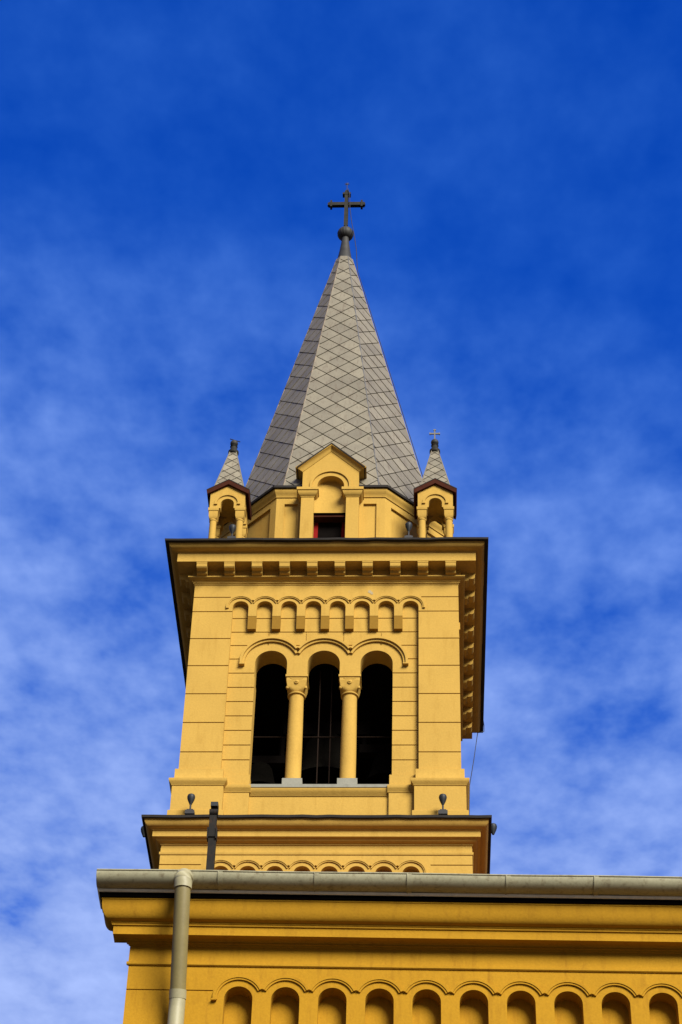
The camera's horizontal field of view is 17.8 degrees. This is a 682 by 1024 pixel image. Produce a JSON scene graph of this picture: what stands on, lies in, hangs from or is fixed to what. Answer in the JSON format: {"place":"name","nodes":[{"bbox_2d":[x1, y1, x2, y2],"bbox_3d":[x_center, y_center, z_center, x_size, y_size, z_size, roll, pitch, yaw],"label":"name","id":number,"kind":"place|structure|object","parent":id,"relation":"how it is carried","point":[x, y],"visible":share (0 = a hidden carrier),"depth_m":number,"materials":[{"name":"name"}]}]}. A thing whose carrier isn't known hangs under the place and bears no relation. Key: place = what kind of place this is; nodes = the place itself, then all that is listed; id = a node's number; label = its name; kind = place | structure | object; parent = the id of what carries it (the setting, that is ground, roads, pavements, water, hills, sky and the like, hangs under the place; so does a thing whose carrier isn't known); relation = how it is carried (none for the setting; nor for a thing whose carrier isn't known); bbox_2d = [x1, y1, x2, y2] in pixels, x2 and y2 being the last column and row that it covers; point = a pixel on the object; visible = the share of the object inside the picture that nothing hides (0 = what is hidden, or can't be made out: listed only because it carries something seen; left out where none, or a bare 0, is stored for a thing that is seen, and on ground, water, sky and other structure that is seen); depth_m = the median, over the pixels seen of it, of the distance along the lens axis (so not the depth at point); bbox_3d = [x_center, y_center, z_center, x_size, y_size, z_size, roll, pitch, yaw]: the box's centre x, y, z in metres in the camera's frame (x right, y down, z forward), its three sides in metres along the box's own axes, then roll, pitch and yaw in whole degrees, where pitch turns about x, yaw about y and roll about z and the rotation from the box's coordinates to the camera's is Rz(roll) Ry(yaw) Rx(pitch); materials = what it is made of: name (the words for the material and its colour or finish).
{"place":"outdoors","nodes":[
{"label":"outdoors","id":0,"kind":"place"},
{"bbox_2d":[0,0,681,1023],"label":"sky","id":1,"kind":"structure","parent":0,"point":[170,170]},
{"label":"ground","id":2,"kind":"structure","parent":0,"visible":0},
{"bbox_2d":[141,183,491,873],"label":"church tower","id":3,"kind":"structure","parent":2,"relation":"on","point":[322,581],"depth_m":41.11,"materials":[{"name":"yellow paint"}]},
{"bbox_2d":[185,793,194,814],"bbox_3d":[-2.600,5.064,37.638,0.160,0.440,0.140,0,-42,2],"label":"floodlight","id":4,"kind":"object","parent":3,"relation":"attached to","point":[190,799],"visible":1,"depth_m":37.64,"materials":[{"name":"grey metal"}]},
{"bbox_2d":[227,524,235,537],"bbox_3d":[-2.088,0.413,41.790,0.160,0.420,0.140,0,-42,2],"label":"floodlight","id":5,"kind":"object","parent":3,"relation":"attached to","point":[232,528],"visible":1,"depth_m":41.80,"materials":[{"name":"grey metal"}]},
{"bbox_2d":[251,669,286,783],"bbox_3d":[-1.456,3.863,41.141,0.750,3.500,0.750,32,-50,-29],"label":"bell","id":6,"kind":"object","parent":3,"relation":"hanging from","point":[261,769],"visible":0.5,"depth_m":40.36,"materials":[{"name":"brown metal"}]},
{"bbox_2d":[283,673,369,783],"bbox_3d":[-0.254,3.836,41.181,1.350,3.350,1.350,32,-50,-29],"label":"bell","id":7,"kind":"object","parent":3,"relation":"hanging from","point":[309,763],"visible":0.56,"depth_m":40.53,"materials":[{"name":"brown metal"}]},
{"bbox_2d":[359,668,391,783],"bbox_3d":[0.874,3.797,41.099,0.850,3.350,0.850,34,-51,-30],"label":"bell","id":8,"kind":"object","parent":3,"relation":"hanging from","point":[381,768],"visible":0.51,"depth_m":40.41,"materials":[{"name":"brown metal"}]},
{"bbox_2d":[404,522,412,537],"bbox_3d":[1.296,0.384,41.669,0.160,0.460,0.140,0,-42,2],"label":"floodlight","id":9,"kind":"object","parent":3,"relation":"attached to","point":[408,525],"visible":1,"depth_m":41.70,"materials":[{"name":"grey metal"}]},
{"bbox_2d":[348,189,483,814],"bbox_3d":[2.203,1.173,45.753,4.308,23.052,2.194,34,-51,-30],"label":"lightning conductor","id":10,"kind":"object","parent":3,"relation":"attached to","point":[411,442],"visible":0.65,"depth_m":47.74,"materials":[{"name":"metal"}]},
{"bbox_2d":[438,794,447,814],"bbox_3d":[1.753,5.045,37.465,0.160,0.440,0.140,0,-42,2],"label":"floodlight","id":11,"kind":"object","parent":3,"relation":"attached to","point":[442,800],"visible":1,"depth_m":37.46,"materials":[{"name":"grey metal"}]},
{"bbox_2d":[491,823,496,834],"bbox_3d":[2.560,5.501,37.679,0.285,0.240,0.140,0,-42,2],"label":"floodlight","id":12,"kind":"object","parent":3,"relation":"attached to","point":[493,828],"visible":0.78,"depth_m":37.64,"materials":[{"name":"grey metal"}]},
{"bbox_2d":[96,868,681,1023],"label":"church nave","id":13,"kind":"structure","parent":2,"relation":"on","point":[246,947],"depth_m":33.63,"materials":[{"name":"paint"}]},
{"bbox_2d":[206,802,218,869],"bbox_3d":[-2.150,5.724,35.788,0.180,2.220,0.160,0,-42,2],"label":"roof post","id":14,"kind":"object","parent":13,"relation":"on","point":[212,832],"visible":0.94,"depth_m":36.06,"materials":[{"name":"black metal"}]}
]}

